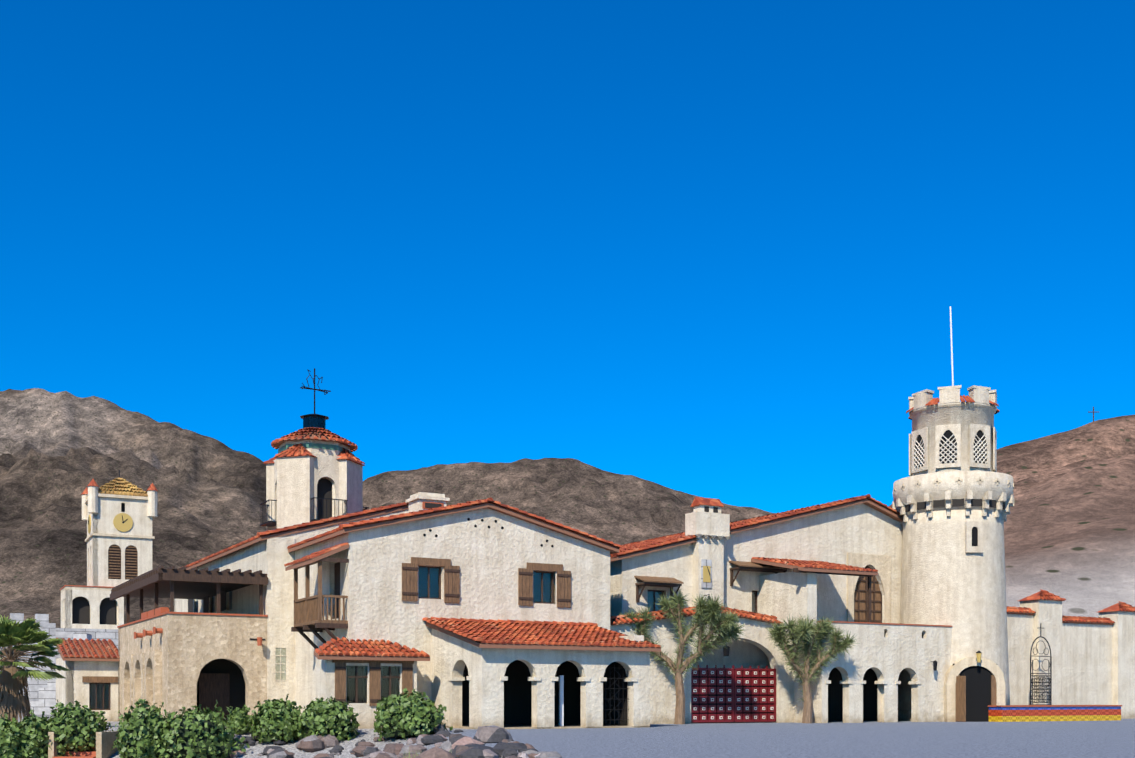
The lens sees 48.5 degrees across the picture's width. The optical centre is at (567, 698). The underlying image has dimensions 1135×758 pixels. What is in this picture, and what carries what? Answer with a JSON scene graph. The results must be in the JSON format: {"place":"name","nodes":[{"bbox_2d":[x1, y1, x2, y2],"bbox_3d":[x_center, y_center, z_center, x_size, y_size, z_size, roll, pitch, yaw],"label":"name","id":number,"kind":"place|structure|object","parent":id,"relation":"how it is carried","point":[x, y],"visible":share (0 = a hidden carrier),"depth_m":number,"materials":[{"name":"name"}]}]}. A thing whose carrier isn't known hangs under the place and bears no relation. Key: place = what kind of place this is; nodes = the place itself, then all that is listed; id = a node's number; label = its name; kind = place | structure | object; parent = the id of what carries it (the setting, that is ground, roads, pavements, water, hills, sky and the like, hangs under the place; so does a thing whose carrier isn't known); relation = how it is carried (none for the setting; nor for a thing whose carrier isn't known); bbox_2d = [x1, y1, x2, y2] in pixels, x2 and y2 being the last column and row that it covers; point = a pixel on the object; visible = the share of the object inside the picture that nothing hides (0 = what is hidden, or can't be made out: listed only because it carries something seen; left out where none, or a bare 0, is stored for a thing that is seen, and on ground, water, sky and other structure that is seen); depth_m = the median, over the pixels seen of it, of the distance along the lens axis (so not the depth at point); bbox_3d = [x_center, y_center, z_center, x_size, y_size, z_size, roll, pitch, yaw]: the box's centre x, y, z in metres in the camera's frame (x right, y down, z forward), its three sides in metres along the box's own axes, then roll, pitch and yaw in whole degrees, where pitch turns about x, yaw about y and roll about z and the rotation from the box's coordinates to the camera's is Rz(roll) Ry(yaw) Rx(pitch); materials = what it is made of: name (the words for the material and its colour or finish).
{"place":"outdoors","nodes":[
{"label":"outdoors","id":0,"kind":"place"},
{"bbox_2d":[48,731,118,757],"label":"walkway cheek walls","id":1,"kind":"structure","parent":0,"point":[104,743],"depth_m":42.97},
{"bbox_2d":[0,688,452,757],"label":"shrub","id":2,"kind":"object","parent":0,"point":[181,732],"visible":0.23,"depth_m":42.82,"materials":[{"name":"plant"}]},
{"bbox_2d":[0,388,1134,757],"bbox_3d":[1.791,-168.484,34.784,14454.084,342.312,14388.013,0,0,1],"label":"ground","id":3,"kind":"structure","parent":0,"point":[1070,530],"depth_m":475.29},
{"bbox_2d":[0,667,31,721],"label":"palm dry skirt","id":4,"kind":"object","parent":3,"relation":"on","point":[17,700],"visible":0.94,"depth_m":46.65,"materials":[{"name":"brown"}]},
{"bbox_2d":[0,614,70,719],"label":"fronds","id":5,"kind":"object","parent":3,"relation":"on","point":[27,630],"depth_m":46.82,"materials":[{"name":"green plant"}]},
{"bbox_2d":[52,747,95,757],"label":"brick walkway steps","id":6,"kind":"structure","parent":3,"relation":"on","point":[89,754],"depth_m":43.20,"materials":[{"name":"brick"}]},
{"bbox_2d":[118,614,266,722],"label":"terrace stone walls","id":7,"kind":"structure","parent":3,"relation":"on","point":[174,658],"depth_m":52.93,"materials":[{"name":"beige paint"}]},
{"bbox_2d":[0,559,711,714],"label":"grey stone walls","id":8,"kind":"structure","parent":3,"relation":"on","point":[42,694],"depth_m":97.77,"materials":[{"name":"grey stone"}]},
{"bbox_2d":[228,724,561,757],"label":"slope rocks","id":9,"kind":"object","parent":3,"relation":"on","point":[462,746],"visible":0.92,"depth_m":32.43,"materials":[{"name":"grey stone"}]},
{"bbox_2d":[88,513,981,661],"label":"clock faces","id":10,"kind":"object","parent":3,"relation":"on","point":[125,526],"visible":0.9,"depth_m":107.18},
{"bbox_2d":[72,478,1009,726],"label":"dark recesses","id":11,"kind":"object","parent":3,"relation":"on","point":[517,698],"visible":0.25,"depth_m":52.81,"materials":[{"name":"grey"}]},
{"bbox_2d":[88,368,1051,725],"bbox_3d":[-16.581,-9.341,74.784,79.304,20.950,31.818,0,0,35],"label":"ironwork","id":12,"kind":"object","parent":3,"relation":"on","point":[314,420],"visible":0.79,"depth_m":59.95,"materials":[{"name":"black metal"}]},
{"bbox_2d":[89,407,1093,722],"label":"dark timber","id":13,"kind":"object","parent":3,"relation":"on","point":[161,581],"visible":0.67,"depth_m":54.17,"materials":[{"name":"brown wood"}]},
{"bbox_2d":[56,486,1134,728],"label":"castle walls","id":14,"kind":"structure","parent":3,"relation":"on","point":[1092,664],"depth_m":56.96,"materials":[{"name":"beige paint"}]},
{"bbox_2d":[87,478,147,496],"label":"tower roof","id":15,"kind":"structure","parent":14,"relation":"on","point":[118,486],"depth_m":108.08,"materials":[{"name":"gold metal"}]},
{"bbox_2d":[90,567,754,708],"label":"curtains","id":16,"kind":"object","parent":14,"relation":"on","point":[432,578],"visible":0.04,"depth_m":52.59,"materials":[{"name":"fabric"}]},
{"bbox_2d":[90,417,755,708],"bbox_3d":[-7.997,-6.366,55.354,32.649,13.900,16.708,0,0,11],"label":"window glass","id":17,"kind":"object","parent":14,"relation":"on","point":[365,671],"visible":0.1,"depth_m":50.11,"materials":[{"name":"black glass"}]},
{"bbox_2d":[61,477,1013,728],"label":"stone trim","id":18,"kind":"structure","parent":14,"relation":"attached to","point":[881,564],"depth_m":62.55,"materials":[{"name":"beige stone"}]},
{"bbox_2d":[82,546,995,721],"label":"wooden shutters","id":19,"kind":"object","parent":14,"relation":"attached to","point":[308,609],"visible":0.58,"depth_m":50.13,"materials":[{"name":"brown wood"}]},
{"bbox_2d":[57,431,1112,660],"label":"roof slabs","id":20,"kind":"structure","parent":14,"relation":"on","point":[867,502],"depth_m":53.35,"materials":[{"name":"brown tile"}]},
{"bbox_2d":[60,501,1121,706],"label":"clay trim","id":21,"kind":"structure","parent":14,"relation":"attached to","point":[160,611],"depth_m":56.49,"materials":[{"name":"brown"}]},
{"bbox_2d":[58,395,1134,657],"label":"roof tiles","id":22,"kind":"object","parent":14,"relation":"on","point":[534,633],"visible":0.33,"depth_m":53.29,"materials":[{"name":"red tile"}]},
{"bbox_2d":[278,443,350,453],"bbox_3d":[-12.092,-11.756,60.292,3.160,0.220,3.160,0,0,-29],"label":"green tile band","id":23,"kind":"object","parent":22,"relation":"on","point":[316,445],"visible":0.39,"depth_m":58.93,"materials":[{"name":"green"}]},
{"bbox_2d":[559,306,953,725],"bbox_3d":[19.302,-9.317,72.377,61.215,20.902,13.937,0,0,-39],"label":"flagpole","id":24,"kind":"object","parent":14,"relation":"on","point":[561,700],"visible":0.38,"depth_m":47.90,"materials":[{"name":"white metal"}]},
{"bbox_2d":[266,385,1013,720],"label":"tower wall","id":25,"kind":"structure","parent":3,"relation":"on","point":[290,489],"depth_m":60.02,"materials":[{"name":"paint"}]},
{"bbox_2d":[423,430,992,721],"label":"deep shadow panels","id":26,"kind":"object","parent":3,"relation":"on","point":[978,690],"visible":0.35,"depth_m":60.85,"materials":[{"name":"black"}]},
{"bbox_2d":[691,665,775,721],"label":"red gate frames","id":27,"kind":"structure","parent":3,"relation":"on","point":[733,675],"depth_m":57.59,"materials":[{"name":"red metal"}]},
{"bbox_2d":[693,434,996,718],"bbox_3d":[13.233,-6.010,61.195,17.604,13.919,4.156,0,0,-22],"label":"lattice","id":28,"kind":"object","parent":3,"relation":"on","point":[914,468],"visible":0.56,"depth_m":61.72,"materials":[{"name":"red metal"}]},
{"bbox_2d":[893,402,1012,710],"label":"round tower","id":29,"kind":"structure","parent":3,"relation":"on","point":[946,579],"depth_m":61.66,"materials":[{"name":"paint"}]},
{"bbox_2d":[989,706,1120,721],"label":"fountain tiles","id":30,"kind":"object","parent":3,"relation":"on","point":[1038,714],"visible":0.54,"depth_m":61.97,"materials":[{"name":"tile"}]},
{"bbox_2d":[0,0,1134,512],"label":"sky","id":31,"kind":"structure","parent":0,"point":[715,249],"materials":[{"name":"blue"}]}
]}

